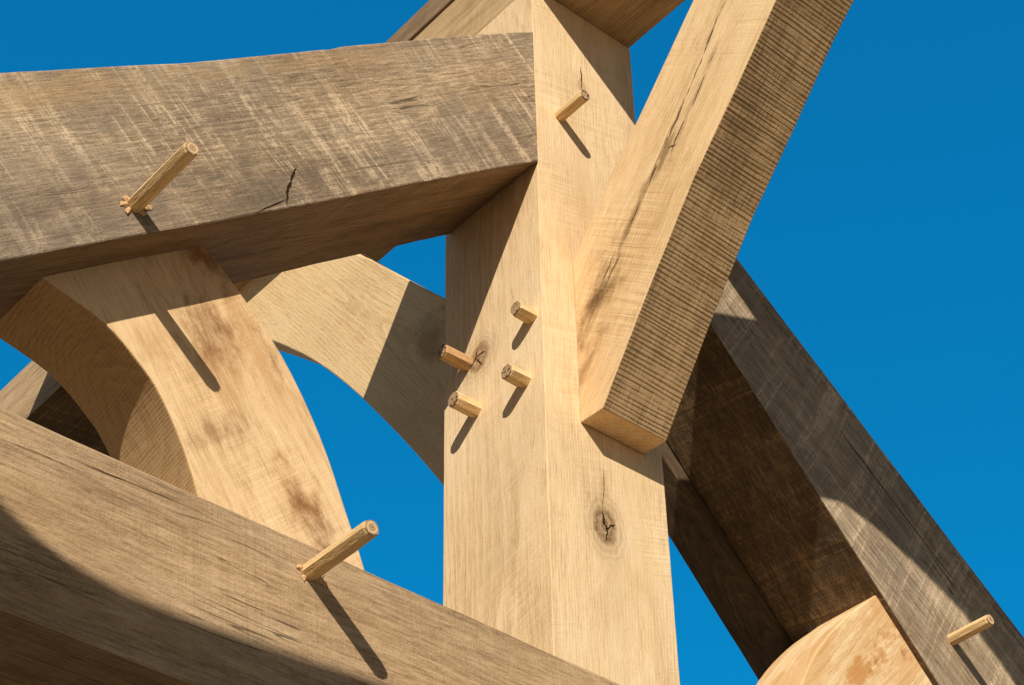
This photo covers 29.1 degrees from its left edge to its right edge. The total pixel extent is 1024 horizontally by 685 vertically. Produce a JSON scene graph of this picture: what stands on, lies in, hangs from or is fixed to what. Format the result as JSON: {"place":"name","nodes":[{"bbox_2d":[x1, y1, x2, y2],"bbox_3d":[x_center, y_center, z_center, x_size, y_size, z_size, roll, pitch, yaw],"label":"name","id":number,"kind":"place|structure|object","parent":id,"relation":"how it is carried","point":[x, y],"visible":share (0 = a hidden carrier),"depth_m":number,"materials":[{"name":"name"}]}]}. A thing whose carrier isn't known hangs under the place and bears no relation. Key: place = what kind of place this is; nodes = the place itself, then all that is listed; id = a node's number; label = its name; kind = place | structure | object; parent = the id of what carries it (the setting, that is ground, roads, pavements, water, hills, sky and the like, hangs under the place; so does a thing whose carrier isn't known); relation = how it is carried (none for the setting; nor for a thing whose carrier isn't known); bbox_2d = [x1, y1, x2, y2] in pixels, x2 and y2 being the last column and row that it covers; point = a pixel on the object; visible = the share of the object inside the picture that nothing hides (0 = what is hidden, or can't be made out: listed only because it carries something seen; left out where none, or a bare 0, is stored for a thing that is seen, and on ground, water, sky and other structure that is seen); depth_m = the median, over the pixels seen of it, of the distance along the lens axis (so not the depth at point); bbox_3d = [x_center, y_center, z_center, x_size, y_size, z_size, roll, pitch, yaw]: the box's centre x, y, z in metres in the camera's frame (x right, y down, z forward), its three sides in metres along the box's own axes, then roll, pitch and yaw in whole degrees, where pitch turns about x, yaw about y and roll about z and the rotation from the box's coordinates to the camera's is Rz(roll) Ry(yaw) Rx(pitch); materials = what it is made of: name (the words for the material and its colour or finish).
{"place":"outdoors","nodes":[
{"label":"outdoors","id":0,"kind":"place"},
{"bbox_2d":[0,0,1023,684],"label":"sky","id":1,"kind":"structure","parent":0,"point":[886,232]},
{"bbox_2d":[666,258,1023,684],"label":"principal rafter","id":2,"kind":"object","parent":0,"point":[820,513],"visible":0.54,"depth_m":3.57,"materials":[{"name":"brown wood"}]},
{"bbox_2d":[0,408,621,684],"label":"tie beam","id":3,"kind":"structure","parent":2,"relation":"attached to","point":[114,571],"depth_m":2.37,"materials":[{"name":"brown wood"}]},
{"bbox_2d":[0,246,363,569],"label":"curved strut","id":4,"kind":"object","parent":3,"relation":"on","point":[171,368],"visible":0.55,"depth_m":2.66,"materials":[{"name":"brown wood"}]},
{"bbox_2d":[296,520,378,585],"bbox_3d":[-0.223,0.269,2.493,0.050,0.039,0.163,28,-47,-31],"label":"wooden peg","id":5,"kind":"object","parent":3,"relation":"attached to","point":[317,567],"visible":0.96,"depth_m":2.47,"materials":[{"name":"brown wood"}]},
{"bbox_2d":[443,0,679,684],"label":"king post","id":6,"kind":"object","parent":3,"relation":"on","point":[555,537],"visible":0.69,"depth_m":3.10,"materials":[{"name":"brown wood"}]},
{"bbox_2d":[0,32,536,318],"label":"principal rafter","id":7,"kind":"object","parent":6,"relation":"attached to","point":[304,159],"visible":0.94,"depth_m":2.92,"materials":[{"name":"brown wood"}]},
{"bbox_2d":[0,360,109,456],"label":"purlin","id":8,"kind":"object","parent":7,"relation":"attached to","point":[34,392],"visible":0.1,"depth_m":3.02,"materials":[{"name":"brown wood"}]},
{"bbox_2d":[120,142,199,215],"bbox_3d":[-0.469,-0.211,2.616,0.048,0.047,0.172,28,-47,-31],"label":"wooden peg","id":9,"kind":"object","parent":7,"relation":"attached to","point":[159,180],"visible":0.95,"depth_m":2.60,"materials":[{"name":"brown wood"}]},
{"bbox_2d":[239,254,444,485],"bbox_3d":[-0.275,0.012,3.870,0.136,1.784,0.343,28,-86,-31],"label":"ridge brace","id":10,"kind":"object","parent":6,"relation":"attached to","point":[369,330],"visible":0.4,"depth_m":3.75,"materials":[{"name":"brown wood"}]},
{"bbox_2d":[437,344,472,371],"bbox_3d":[-0.084,0.031,3.266,0.086,0.030,0.029,28,-47,-31],"label":"wooden peg","id":11,"kind":"object","parent":6,"relation":"attached to","point":[457,359],"visible":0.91,"depth_m":3.25,"materials":[{"name":"brown wood"}]},
{"bbox_2d":[233,0,684,290],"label":"ridge beam","id":12,"kind":"structure","parent":6,"relation":"on","point":[628,23],"depth_m":3.75,"materials":[{"name":"beige wood"}]},
{"bbox_2d":[385,0,454,42],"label":"ridge board","id":13,"kind":"object","parent":12,"relation":"on","point":[429,12],"visible":0.02,"depth_m":3.97,"materials":[{"name":"brown wood"}]},
{"bbox_2d":[448,391,481,418],"bbox_3d":[-0.065,0.106,3.185,0.079,0.028,0.028,28,-47,-31],"label":"wooden peg","id":14,"kind":"object","parent":6,"relation":"attached to","point":[465,405],"visible":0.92,"depth_m":3.17,"materials":[{"name":"brown wood"}]},
{"bbox_2d":[501,364,530,388],"bbox_3d":[0.017,0.058,3.108,0.070,0.026,0.029,28,-47,-31],"label":"wooden peg","id":15,"kind":"object","parent":6,"relation":"attached to","point":[515,376],"visible":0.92,"depth_m":3.09,"materials":[{"name":"brown wood"}]},
{"bbox_2d":[511,301,536,324],"bbox_3d":[0.030,-0.043,3.174,0.066,0.027,0.027,28,-47,-31],"label":"wooden peg","id":16,"kind":"object","parent":6,"relation":"attached to","point":[525,313],"visible":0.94,"depth_m":3.16,"materials":[{"name":"brown wood"}]},
{"bbox_2d":[554,90,589,121],"bbox_3d":[0.097,-0.409,3.481,0.025,0.025,0.100,28,-47,-31],"label":"wooden peg","id":17,"kind":"object","parent":6,"relation":"attached to","point":[571,106],"visible":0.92,"depth_m":3.46,"materials":[{"name":"brown wood"}]},
{"bbox_2d":[573,0,853,453],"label":"ridge brace","id":18,"kind":"object","parent":6,"relation":"attached to","point":[683,193],"visible":1,"depth_m":3.15,"materials":[{"name":"brown wood"}]},
{"bbox_2d":[757,595,931,684],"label":"curved strut","id":19,"kind":"object","parent":3,"relation":"on","point":[863,643],"visible":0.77,"depth_m":3.35,"materials":[{"name":"brown wood"}]},
{"bbox_2d":[661,441,792,679],"bbox_3d":[0.709,0.884,3.598,0.085,0.589,2.662,-37,-90,36],"label":"backing plank","id":20,"kind":"object","parent":2,"relation":"attached to","point":[729,587],"visible":0.12,"depth_m":3.61,"materials":[{"name":"brown wood"}]},
{"bbox_2d":[947,614,993,645],"bbox_3d":[0.807,0.518,3.520,0.023,0.024,0.120,28,-47,-31],"label":"wooden peg","id":21,"kind":"object","parent":2,"relation":"attached to","point":[964,633],"visible":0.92,"depth_m":3.50,"materials":[{"name":"brown wood"}]}
]}

